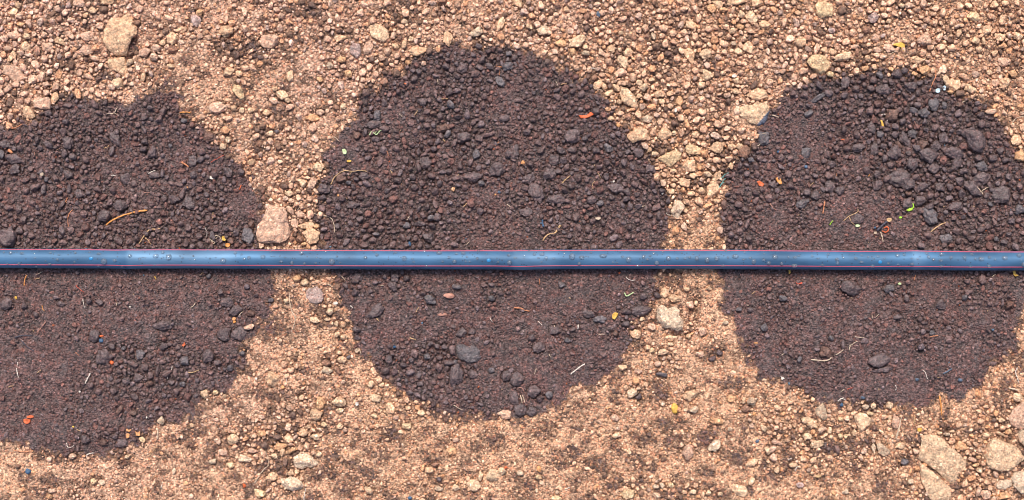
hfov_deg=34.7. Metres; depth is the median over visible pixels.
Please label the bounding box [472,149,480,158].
clod
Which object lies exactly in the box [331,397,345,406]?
clod
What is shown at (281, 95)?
clod
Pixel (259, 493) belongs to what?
clod
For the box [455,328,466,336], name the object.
clod
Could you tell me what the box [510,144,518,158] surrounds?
clod
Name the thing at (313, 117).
clod
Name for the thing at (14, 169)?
clod
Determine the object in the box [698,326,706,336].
clod
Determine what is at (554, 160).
clod
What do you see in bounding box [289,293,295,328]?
rootlet
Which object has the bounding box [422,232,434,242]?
clod
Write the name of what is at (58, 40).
clod
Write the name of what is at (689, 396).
clod
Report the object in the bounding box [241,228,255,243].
clod
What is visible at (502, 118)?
clod
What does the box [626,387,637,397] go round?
clod
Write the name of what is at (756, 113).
stone
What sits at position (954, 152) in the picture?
clod
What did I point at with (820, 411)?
clod
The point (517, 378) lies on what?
clod
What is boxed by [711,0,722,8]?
clod
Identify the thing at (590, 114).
peel
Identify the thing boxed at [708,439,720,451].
clod
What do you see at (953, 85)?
clod
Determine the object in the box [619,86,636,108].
clod
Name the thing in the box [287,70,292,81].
clod
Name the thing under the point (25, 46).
clod
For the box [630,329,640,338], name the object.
clod
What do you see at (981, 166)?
clod
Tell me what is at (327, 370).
clod
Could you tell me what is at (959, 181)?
clod
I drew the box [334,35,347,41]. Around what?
clod
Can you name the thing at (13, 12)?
clod
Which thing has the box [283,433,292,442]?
clod
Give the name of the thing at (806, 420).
clod
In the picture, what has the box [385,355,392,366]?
clod
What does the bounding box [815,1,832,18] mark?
clod
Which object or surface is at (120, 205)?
clod
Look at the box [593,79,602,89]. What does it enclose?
clod
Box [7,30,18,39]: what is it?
clod
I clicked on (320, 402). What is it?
clod
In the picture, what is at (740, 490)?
clod
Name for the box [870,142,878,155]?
clod
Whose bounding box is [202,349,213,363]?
clod
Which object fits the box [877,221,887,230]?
twig
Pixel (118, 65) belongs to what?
clod
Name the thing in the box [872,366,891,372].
clod
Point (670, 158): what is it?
stone
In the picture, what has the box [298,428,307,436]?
clod
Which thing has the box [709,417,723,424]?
clod
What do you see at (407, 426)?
clod
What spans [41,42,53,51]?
clod
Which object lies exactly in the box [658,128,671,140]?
clod
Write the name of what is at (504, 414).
clod
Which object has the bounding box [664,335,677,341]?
clod
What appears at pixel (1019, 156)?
clod
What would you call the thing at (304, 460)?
clod
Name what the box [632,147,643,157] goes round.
clod
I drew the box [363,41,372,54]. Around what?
stone
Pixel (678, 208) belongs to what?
clod
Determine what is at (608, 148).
clod
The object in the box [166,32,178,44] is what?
clod
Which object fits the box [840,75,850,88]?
clod
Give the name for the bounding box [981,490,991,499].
clod
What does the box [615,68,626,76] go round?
clod
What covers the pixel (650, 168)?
clod
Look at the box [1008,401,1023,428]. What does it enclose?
stone
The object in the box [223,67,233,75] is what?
clod
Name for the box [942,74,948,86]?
clod
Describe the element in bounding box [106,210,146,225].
dry stem
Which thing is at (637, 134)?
clod
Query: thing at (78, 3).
clod
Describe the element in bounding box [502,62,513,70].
clod
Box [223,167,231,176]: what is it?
clod
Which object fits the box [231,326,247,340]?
clod
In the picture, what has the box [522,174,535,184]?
clod
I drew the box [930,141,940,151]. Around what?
clod
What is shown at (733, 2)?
clod
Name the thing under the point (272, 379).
clod
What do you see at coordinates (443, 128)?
clod
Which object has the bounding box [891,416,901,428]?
clod
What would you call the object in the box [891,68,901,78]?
clod
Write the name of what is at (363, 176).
clod
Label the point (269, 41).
clod
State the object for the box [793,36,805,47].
clod
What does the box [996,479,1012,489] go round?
stone
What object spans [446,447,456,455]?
clod
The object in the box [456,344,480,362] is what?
clod
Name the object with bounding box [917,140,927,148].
clod
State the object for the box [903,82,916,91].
clod
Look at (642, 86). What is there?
soil crumbs
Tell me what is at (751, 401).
clod
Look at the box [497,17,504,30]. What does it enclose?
clod
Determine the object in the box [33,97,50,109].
clod
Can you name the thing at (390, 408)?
clod
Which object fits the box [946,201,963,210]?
clod
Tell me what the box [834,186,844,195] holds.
clod
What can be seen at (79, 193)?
clod
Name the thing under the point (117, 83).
clod
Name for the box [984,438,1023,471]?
stone
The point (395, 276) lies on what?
clod
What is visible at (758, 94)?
clod
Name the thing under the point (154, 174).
clod
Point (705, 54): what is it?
clod
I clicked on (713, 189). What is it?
clod
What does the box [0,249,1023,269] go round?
drip hose
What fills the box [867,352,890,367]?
clod
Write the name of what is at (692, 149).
clod
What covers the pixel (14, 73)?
clod
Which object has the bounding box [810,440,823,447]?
clod
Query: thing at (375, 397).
clod
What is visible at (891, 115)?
clod
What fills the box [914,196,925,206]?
clod
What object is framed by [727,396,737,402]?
clod
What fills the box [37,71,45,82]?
clod
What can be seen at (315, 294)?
stone
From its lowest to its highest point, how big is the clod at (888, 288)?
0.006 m
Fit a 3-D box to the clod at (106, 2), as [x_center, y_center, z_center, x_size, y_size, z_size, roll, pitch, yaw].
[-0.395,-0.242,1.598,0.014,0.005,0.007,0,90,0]
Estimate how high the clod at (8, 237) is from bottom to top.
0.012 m
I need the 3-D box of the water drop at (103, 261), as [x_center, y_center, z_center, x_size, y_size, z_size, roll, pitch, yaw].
[-0.394,0.011,1.582,0.006,0.005,0.006,0,90,0]
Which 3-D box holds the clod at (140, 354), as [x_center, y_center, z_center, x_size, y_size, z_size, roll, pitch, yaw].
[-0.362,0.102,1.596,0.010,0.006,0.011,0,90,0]
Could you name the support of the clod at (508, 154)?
on the ground
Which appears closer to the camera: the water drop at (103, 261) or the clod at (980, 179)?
the water drop at (103, 261)
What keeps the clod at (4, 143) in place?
on the ground
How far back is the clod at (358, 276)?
1.60 m
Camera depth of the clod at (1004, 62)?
1.60 m
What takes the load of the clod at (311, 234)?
on the ground
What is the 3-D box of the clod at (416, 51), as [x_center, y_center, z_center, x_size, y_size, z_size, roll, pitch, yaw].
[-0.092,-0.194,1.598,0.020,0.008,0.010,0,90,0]
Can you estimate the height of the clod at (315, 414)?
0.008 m
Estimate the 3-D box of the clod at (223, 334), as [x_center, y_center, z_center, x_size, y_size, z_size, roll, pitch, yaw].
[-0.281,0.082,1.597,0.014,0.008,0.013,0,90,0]
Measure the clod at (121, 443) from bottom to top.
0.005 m
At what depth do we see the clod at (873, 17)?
1.59 m
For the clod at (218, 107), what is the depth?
1.59 m
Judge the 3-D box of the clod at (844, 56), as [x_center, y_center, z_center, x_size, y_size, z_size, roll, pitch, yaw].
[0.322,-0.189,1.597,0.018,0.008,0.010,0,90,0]
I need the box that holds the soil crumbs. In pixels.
[0,0,1023,499]
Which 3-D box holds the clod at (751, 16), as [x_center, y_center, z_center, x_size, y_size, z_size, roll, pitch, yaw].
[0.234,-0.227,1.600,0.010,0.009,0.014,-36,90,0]
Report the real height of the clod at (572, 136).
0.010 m
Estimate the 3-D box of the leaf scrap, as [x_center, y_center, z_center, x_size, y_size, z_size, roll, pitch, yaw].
[0.101,0.064,1.597,0.006,0.002,0.007,0,90,0]
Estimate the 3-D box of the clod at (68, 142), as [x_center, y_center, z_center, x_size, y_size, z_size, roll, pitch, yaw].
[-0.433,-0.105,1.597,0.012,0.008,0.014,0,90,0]
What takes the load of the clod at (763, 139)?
on the ground
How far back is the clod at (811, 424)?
1.59 m
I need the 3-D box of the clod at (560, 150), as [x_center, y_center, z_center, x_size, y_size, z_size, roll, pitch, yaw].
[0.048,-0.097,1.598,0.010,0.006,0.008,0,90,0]
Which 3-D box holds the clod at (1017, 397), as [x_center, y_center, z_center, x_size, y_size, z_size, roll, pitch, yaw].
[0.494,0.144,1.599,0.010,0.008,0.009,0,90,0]
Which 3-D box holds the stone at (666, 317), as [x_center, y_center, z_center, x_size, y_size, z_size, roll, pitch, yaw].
[0.153,0.066,1.596,0.026,0.015,0.026,0,90,0]
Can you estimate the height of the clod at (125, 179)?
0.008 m
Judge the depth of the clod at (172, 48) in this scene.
1.60 m
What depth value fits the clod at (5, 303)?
1.60 m
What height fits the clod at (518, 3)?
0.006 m
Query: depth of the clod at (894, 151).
1.59 m
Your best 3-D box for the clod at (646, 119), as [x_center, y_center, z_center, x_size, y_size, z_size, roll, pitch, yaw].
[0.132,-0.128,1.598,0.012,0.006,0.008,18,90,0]
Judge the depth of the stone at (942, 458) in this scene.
1.59 m
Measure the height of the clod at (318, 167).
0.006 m
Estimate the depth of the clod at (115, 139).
1.60 m
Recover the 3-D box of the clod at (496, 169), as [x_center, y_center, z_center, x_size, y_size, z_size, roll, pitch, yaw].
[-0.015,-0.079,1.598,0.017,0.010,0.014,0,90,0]
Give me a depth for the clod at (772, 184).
1.60 m
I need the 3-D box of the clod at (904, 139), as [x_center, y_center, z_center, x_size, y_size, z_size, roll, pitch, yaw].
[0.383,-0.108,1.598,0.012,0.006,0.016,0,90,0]
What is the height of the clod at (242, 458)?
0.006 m
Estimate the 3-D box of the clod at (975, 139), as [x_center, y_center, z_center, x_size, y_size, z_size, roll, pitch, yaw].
[0.451,-0.109,1.596,0.019,0.016,0.030,-32,90,0]
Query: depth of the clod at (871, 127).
1.60 m
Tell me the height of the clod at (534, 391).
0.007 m
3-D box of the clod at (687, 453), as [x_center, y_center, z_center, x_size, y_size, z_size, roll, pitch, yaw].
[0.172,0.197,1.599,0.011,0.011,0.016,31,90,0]
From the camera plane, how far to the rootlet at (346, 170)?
1.60 m
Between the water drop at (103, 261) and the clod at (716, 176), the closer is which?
the water drop at (103, 261)
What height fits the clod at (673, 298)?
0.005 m
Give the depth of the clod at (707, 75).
1.59 m
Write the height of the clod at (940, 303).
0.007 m
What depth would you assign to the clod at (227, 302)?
1.60 m
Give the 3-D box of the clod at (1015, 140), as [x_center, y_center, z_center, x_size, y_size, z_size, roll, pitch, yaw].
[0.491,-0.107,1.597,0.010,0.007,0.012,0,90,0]
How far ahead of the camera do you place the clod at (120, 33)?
1.59 m
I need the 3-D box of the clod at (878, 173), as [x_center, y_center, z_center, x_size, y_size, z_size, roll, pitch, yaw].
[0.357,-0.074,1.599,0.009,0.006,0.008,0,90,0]
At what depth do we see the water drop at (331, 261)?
1.58 m
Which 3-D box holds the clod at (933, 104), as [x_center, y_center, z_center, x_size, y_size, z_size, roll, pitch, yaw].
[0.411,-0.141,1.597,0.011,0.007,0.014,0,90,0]
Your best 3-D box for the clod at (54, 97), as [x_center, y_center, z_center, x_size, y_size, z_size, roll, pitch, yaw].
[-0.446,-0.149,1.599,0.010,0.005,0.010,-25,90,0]
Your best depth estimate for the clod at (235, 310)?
1.60 m
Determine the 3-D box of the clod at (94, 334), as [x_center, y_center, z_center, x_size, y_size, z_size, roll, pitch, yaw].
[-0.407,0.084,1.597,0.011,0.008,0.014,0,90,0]
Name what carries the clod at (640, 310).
on the ground
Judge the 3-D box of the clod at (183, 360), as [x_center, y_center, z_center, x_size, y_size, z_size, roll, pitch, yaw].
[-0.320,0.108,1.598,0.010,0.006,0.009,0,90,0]
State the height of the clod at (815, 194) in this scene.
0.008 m
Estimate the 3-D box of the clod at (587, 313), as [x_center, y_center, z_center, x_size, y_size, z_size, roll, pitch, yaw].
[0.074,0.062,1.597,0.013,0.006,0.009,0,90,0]
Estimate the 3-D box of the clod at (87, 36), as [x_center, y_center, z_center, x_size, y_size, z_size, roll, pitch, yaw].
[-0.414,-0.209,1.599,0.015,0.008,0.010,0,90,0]
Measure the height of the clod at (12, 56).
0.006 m
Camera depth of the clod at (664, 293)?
1.60 m
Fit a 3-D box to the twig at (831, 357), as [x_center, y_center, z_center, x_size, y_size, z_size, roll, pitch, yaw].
[0.315,0.101,1.596,0.048,0.005,0.007,-22,90,0]
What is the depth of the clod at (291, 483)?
1.60 m
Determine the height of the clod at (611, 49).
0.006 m
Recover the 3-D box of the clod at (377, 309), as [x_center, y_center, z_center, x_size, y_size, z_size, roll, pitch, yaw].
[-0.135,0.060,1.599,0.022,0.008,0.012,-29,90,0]
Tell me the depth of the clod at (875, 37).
1.59 m
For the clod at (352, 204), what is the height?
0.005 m
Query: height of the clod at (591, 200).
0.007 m
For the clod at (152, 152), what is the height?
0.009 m
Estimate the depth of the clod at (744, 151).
1.59 m
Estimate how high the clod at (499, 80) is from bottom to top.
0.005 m
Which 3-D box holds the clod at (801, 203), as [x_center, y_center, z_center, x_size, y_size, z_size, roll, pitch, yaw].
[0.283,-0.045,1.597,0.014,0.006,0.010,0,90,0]
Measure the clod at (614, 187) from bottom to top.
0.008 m
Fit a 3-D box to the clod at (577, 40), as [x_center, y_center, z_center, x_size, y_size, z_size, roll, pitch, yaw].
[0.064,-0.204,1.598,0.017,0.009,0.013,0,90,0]
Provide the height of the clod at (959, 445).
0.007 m
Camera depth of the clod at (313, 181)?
1.60 m
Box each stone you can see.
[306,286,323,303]
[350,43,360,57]
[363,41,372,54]
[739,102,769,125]
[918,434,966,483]
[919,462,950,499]
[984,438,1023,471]
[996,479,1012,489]
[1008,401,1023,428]
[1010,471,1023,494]
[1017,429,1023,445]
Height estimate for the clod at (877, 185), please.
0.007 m
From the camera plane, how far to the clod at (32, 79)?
1.60 m
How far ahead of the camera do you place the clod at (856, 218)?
1.59 m
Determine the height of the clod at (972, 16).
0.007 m
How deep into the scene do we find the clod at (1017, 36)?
1.59 m
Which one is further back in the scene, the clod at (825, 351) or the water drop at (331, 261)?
the clod at (825, 351)
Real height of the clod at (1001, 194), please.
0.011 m
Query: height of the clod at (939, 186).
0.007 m
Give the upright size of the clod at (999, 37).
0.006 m
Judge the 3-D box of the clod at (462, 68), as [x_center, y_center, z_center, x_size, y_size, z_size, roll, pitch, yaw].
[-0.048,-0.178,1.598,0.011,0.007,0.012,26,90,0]
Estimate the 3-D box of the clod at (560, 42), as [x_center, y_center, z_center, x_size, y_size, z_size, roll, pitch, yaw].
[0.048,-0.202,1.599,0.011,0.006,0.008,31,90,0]
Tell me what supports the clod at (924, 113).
on the ground
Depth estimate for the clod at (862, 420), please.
1.60 m
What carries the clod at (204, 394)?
on the ground
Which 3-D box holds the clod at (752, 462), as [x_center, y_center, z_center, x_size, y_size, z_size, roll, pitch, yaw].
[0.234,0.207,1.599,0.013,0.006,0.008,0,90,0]
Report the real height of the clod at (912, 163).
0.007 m
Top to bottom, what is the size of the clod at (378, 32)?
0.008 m
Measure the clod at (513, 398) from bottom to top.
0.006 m
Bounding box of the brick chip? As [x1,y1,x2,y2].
[443,293,454,298]
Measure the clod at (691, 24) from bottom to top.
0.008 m
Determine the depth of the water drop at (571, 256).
1.58 m
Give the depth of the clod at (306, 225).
1.60 m
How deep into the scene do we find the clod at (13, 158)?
1.59 m
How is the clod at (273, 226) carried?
on the ground
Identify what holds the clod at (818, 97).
on the ground
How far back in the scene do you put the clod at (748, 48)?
1.60 m
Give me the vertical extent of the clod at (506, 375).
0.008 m
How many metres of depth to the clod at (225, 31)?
1.59 m
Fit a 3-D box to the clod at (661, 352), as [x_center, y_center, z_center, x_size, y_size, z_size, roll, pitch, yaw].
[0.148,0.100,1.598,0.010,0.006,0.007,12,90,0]
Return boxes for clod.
[0,139,9,147]
[0,225,16,246]
[0,297,11,309]
[2,64,23,82]
[4,153,22,163]
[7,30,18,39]
[7,51,16,61]
[8,8,17,16]
[9,163,19,174]
[20,41,31,51]
[22,106,34,118]
[28,75,36,83]
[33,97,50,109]
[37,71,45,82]
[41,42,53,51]
[51,91,58,102]
[54,36,64,44]
[62,136,73,148]
[62,169,73,177]
[73,0,85,7]
[74,189,85,198]
[79,45,93,55]
[80,31,94,40]
[81,435,90,442]
[89,329,99,342]
[95,349,112,365]
[97,209,110,221]
[100,0,113,4]
[102,13,136,55]
[107,57,128,76]
[109,131,120,146]
[111,78,122,88]
[113,199,127,210]
[115,439,127,446]
[120,173,130,185]
[122,377,130,385]
[133,373,141,382]
[136,349,144,359]
[138,48,150,57]
[147,145,157,158]
[149,171,160,178]
[151,44,162,51]
[152,321,172,329]
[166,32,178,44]
[167,194,180,203]
[168,45,177,51]
[175,27,186,32]
[179,356,188,364]
[181,194,196,210]
[187,155,196,166]
[191,14,201,26]
[200,389,209,398]
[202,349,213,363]
[203,131,216,141]
[208,101,227,113]
[217,26,232,37]
[217,327,230,340]
[220,297,233,307]
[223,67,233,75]
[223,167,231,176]
[227,434,238,444]
[229,305,242,316]
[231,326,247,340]
[232,84,244,99]
[237,455,252,461]
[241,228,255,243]
[254,489,265,497]
[256,205,290,243]
[260,34,279,48]
[266,371,278,387]
[266,472,277,480]
[275,443,286,449]
[276,90,288,99]
[280,476,303,490]
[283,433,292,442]
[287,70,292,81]
[291,218,297,227]
[292,451,318,468]
[295,210,305,217]
[298,221,314,228]
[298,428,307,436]
[303,227,319,243]
[304,114,319,121]
[307,177,317,188]
[310,408,322,420]
[313,162,324,172]
[316,397,325,409]
[317,183,330,193]
[320,366,332,374]
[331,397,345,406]
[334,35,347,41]
[336,173,346,183]
[346,201,359,208]
[351,272,363,280]
[358,171,369,180]
[365,120,381,128]
[366,302,384,317]
[369,23,388,41]
[369,394,381,401]
[373,110,380,120]
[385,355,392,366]
[385,402,394,413]
[388,281,396,291]
[391,272,399,281]
[402,423,410,429]
[408,46,426,55]
[416,98,426,105]
[419,156,431,168]
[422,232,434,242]
[424,295,435,303]
[436,124,449,132]
[443,31,452,46]
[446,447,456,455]
[449,364,463,386]
[455,132,471,142]
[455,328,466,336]
[456,62,467,73]
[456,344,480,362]
[463,172,481,182]
[466,479,481,490]
[467,369,477,378]
[468,26,482,36]
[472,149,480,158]
[486,469,500,481]
[488,162,505,175]
[495,76,505,86]
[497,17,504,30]
[497,410,510,418]
[498,115,509,122]
[501,370,511,380]
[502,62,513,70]
[505,148,512,158]
[509,390,518,405]
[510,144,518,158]
[510,371,523,386]
[513,0,522,7]
[513,403,527,416]
[519,208,532,215]
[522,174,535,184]
[525,407,537,416]
[527,385,540,397]
[528,182,544,203]
[532,342,544,352]
[536,25,549,34]
[542,167,555,179]
[545,193,565,203]
[548,154,559,165]
[549,325,559,333]
[555,39,566,46]
[556,146,565,154]
[564,129,580,142]
[568,35,585,47]
[582,309,594,317]
[586,196,598,204]
[592,315,606,322]
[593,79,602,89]
[603,143,613,151]
[606,183,623,192]
[607,44,615,53]
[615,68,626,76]
[617,55,628,69]
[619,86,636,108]
[621,489,634,499]
[623,47,632,56]
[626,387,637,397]
[627,126,647,142]
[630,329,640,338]
[631,305,652,316]
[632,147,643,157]
[641,115,652,122]
[646,164,655,172]
[654,90,664,97]
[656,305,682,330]
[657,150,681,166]
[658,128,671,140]
[658,349,668,355]
[660,288,668,297]
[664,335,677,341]
[668,294,679,301]
[670,199,684,217]
[675,96,682,105]
[679,177,689,187]
[681,160,695,172]
[681,444,693,460]
[682,390,697,401]
[684,48,694,63]
[685,144,700,154]
[686,20,696,29]
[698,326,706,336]
[699,49,710,59]
[702,69,713,80]
[707,4,715,12]
[707,181,719,198]
[708,141,724,153]
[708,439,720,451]
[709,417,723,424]
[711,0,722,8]
[712,170,720,181]
[727,0,745,4]
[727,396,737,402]
[732,484,747,496]
[738,145,750,158]
[742,41,753,53]
[745,11,757,23]
[746,88,767,100]
[746,458,758,466]
[747,397,757,405]
[751,0,762,6]
[758,131,769,145]
[759,20,770,29]
[768,180,776,188]
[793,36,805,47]
[796,198,808,208]
[801,147,810,157]
[801,416,810,423]
[806,418,817,428]
[807,54,829,74]
[810,189,820,200]
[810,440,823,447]
[811,92,825,102]
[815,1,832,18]
[815,402,827,420]
[819,346,832,357]
[824,179,834,192]
[834,51,851,60]
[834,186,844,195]
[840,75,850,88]
[840,280,861,295]
[849,213,864,223]
[851,143,865,151]
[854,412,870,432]
[867,121,875,133]
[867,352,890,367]
[868,12,878,22]
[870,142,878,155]
[871,33,879,42]
[872,180,882,190]
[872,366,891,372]
[874,170,881,178]
[875,84,890,94]
[877,443,889,455]
[883,44,895,52]
[883,284,894,292]
[885,109,898,121]
[885,145,901,159]
[889,168,910,186]
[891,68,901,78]
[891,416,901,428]
[895,442,904,448]
[899,131,910,146]
[901,178,914,190]
[901,197,912,208]
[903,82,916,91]
[906,156,917,169]
[908,129,917,138]
[910,56,924,63]
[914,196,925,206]
[916,32,931,45]
[916,181,928,191]
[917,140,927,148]
[918,65,930,74]
[918,107,929,117]
[918,148,937,163]
[922,207,938,224]
[928,98,938,111]
[928,163,939,173]
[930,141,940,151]
[934,182,944,190]
[936,299,945,308]
[938,132,948,143]
[939,233,952,243]
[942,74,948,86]
[944,146,963,158]
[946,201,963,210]
[948,78,960,90]
[951,158,963,169]
[954,177,963,185]
[955,441,967,449]
[958,188,966,198]
[961,128,985,152]
[963,180,982,196]
[964,84,976,92]
[967,11,980,20]
[972,171,991,186]
[976,160,987,171]
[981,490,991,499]
[982,25,991,35]
[992,186,1010,202]
[995,33,1004,40]
[998,57,1010,66]
[998,77,1009,87]
[998,492,1010,498]
[1010,134,1021,145]
[1012,393,1022,401]
[1013,32,1022,40]
[1014,149,1023,161]
[1014,204,1023,215]
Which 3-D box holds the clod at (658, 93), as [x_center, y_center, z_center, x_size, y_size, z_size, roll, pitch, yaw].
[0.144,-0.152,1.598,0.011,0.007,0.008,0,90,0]
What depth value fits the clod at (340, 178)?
1.60 m
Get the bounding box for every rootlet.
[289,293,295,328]
[331,169,366,183]
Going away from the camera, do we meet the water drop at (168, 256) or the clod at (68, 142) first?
the water drop at (168, 256)
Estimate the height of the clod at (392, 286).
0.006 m
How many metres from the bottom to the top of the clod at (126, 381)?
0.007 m
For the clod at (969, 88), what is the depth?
1.60 m
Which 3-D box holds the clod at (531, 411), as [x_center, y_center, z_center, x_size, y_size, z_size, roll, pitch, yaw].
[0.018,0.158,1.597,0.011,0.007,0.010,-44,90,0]
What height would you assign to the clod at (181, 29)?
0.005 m
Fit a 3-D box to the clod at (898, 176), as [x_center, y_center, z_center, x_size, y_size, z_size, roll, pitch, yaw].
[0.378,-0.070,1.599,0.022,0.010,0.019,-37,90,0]
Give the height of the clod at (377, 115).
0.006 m
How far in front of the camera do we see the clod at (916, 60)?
1.60 m
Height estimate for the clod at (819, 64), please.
0.011 m
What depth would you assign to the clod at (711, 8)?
1.60 m
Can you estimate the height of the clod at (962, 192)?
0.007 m
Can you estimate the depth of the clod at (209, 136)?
1.60 m
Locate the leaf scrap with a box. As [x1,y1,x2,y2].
[612,312,617,319]
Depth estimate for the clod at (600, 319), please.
1.60 m
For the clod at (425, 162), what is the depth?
1.60 m
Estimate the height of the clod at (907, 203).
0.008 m
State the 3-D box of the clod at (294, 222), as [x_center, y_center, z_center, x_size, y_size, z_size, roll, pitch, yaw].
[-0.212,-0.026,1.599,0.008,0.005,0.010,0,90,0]
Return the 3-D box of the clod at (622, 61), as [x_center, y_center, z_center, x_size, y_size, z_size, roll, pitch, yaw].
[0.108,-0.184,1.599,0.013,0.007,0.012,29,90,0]
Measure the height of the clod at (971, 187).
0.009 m
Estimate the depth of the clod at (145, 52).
1.60 m
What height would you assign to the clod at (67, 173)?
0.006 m
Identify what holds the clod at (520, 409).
on the ground
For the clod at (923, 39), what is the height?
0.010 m
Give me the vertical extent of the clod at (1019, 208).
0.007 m
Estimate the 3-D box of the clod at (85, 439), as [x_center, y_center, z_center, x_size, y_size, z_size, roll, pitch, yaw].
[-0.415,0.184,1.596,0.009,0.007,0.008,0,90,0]
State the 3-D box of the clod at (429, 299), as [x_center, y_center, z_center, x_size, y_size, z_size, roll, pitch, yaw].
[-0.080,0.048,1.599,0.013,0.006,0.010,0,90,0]
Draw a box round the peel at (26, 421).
[23,418,30,423]
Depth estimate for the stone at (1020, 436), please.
1.59 m
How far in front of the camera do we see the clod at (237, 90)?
1.60 m
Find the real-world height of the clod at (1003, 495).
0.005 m
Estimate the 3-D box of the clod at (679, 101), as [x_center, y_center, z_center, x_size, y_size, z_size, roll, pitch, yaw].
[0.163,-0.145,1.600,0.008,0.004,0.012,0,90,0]
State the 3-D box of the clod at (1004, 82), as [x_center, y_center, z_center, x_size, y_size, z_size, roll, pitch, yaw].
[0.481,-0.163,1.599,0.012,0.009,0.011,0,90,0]
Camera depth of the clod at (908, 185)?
1.60 m
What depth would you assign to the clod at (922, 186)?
1.60 m
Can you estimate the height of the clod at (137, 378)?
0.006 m
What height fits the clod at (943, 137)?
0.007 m
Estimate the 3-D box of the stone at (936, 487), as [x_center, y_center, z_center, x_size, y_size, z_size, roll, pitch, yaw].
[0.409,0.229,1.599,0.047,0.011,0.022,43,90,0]
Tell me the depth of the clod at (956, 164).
1.60 m
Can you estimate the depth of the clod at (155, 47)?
1.60 m
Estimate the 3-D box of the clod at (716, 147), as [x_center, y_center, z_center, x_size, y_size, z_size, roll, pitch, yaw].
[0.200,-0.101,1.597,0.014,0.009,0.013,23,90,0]
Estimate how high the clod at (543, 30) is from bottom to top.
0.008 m
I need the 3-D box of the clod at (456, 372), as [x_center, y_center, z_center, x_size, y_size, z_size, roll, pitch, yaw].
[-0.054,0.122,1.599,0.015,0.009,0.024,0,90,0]
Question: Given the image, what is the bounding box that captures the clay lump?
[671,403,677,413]
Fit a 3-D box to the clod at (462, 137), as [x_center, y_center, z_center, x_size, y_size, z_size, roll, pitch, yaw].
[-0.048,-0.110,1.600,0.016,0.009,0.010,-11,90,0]
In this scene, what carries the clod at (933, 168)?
on the ground
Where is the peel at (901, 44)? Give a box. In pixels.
[893,42,904,50]
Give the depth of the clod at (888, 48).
1.59 m
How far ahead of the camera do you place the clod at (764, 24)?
1.60 m
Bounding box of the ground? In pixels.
[0,0,1023,499]
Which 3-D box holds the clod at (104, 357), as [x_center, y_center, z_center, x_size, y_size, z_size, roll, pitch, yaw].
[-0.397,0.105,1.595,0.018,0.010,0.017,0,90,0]
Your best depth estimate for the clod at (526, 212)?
1.60 m
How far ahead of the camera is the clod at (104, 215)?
1.59 m
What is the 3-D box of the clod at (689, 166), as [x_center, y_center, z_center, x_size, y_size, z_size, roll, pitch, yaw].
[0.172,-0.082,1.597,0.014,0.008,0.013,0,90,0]
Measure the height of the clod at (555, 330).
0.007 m
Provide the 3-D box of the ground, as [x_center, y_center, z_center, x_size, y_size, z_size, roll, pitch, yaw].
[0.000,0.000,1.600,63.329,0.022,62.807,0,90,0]
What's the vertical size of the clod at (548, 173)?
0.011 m
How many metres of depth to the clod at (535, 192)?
1.60 m
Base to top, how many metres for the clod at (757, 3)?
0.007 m
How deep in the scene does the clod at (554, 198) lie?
1.60 m
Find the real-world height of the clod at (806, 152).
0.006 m
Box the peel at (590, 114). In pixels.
[579,112,593,117]
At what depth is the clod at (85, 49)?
1.60 m
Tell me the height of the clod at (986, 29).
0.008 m
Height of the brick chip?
0.005 m
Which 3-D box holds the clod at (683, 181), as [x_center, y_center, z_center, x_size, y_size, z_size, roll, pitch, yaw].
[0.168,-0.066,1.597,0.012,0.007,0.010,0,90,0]
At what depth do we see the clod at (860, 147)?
1.60 m
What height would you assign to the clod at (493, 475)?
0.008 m
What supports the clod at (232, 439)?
on the ground
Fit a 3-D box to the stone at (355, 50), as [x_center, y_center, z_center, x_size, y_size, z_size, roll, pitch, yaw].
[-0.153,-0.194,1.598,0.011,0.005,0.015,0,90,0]
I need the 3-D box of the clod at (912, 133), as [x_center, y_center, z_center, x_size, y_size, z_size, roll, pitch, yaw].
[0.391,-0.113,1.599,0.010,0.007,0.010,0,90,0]
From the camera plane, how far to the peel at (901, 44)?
1.59 m
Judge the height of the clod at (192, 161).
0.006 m
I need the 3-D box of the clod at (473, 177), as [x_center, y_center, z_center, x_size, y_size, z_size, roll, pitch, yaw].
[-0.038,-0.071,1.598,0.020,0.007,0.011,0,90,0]
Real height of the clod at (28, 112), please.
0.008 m
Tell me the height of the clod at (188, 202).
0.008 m
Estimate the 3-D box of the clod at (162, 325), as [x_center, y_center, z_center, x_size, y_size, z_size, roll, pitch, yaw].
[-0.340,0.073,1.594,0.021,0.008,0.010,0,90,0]
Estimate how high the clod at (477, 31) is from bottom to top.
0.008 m
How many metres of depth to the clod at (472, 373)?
1.60 m
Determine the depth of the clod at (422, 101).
1.60 m
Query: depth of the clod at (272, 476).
1.60 m
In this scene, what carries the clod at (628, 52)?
on the ground
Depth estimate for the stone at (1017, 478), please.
1.59 m
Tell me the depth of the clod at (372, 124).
1.60 m
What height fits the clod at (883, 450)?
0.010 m
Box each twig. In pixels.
[811,341,857,361]
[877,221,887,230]
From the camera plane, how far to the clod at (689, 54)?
1.60 m
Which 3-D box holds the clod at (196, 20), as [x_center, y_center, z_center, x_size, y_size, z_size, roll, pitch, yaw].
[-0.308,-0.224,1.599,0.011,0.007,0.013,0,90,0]
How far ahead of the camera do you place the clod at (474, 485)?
1.60 m
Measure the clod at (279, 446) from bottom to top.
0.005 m
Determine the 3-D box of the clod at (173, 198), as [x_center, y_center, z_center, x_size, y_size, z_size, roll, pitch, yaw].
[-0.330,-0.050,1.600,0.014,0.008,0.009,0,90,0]
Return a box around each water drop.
[101,258,106,264]
[166,254,171,259]
[329,259,334,264]
[569,253,574,259]
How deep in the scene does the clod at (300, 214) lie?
1.60 m
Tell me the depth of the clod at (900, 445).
1.60 m
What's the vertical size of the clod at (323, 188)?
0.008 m
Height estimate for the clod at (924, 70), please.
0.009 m

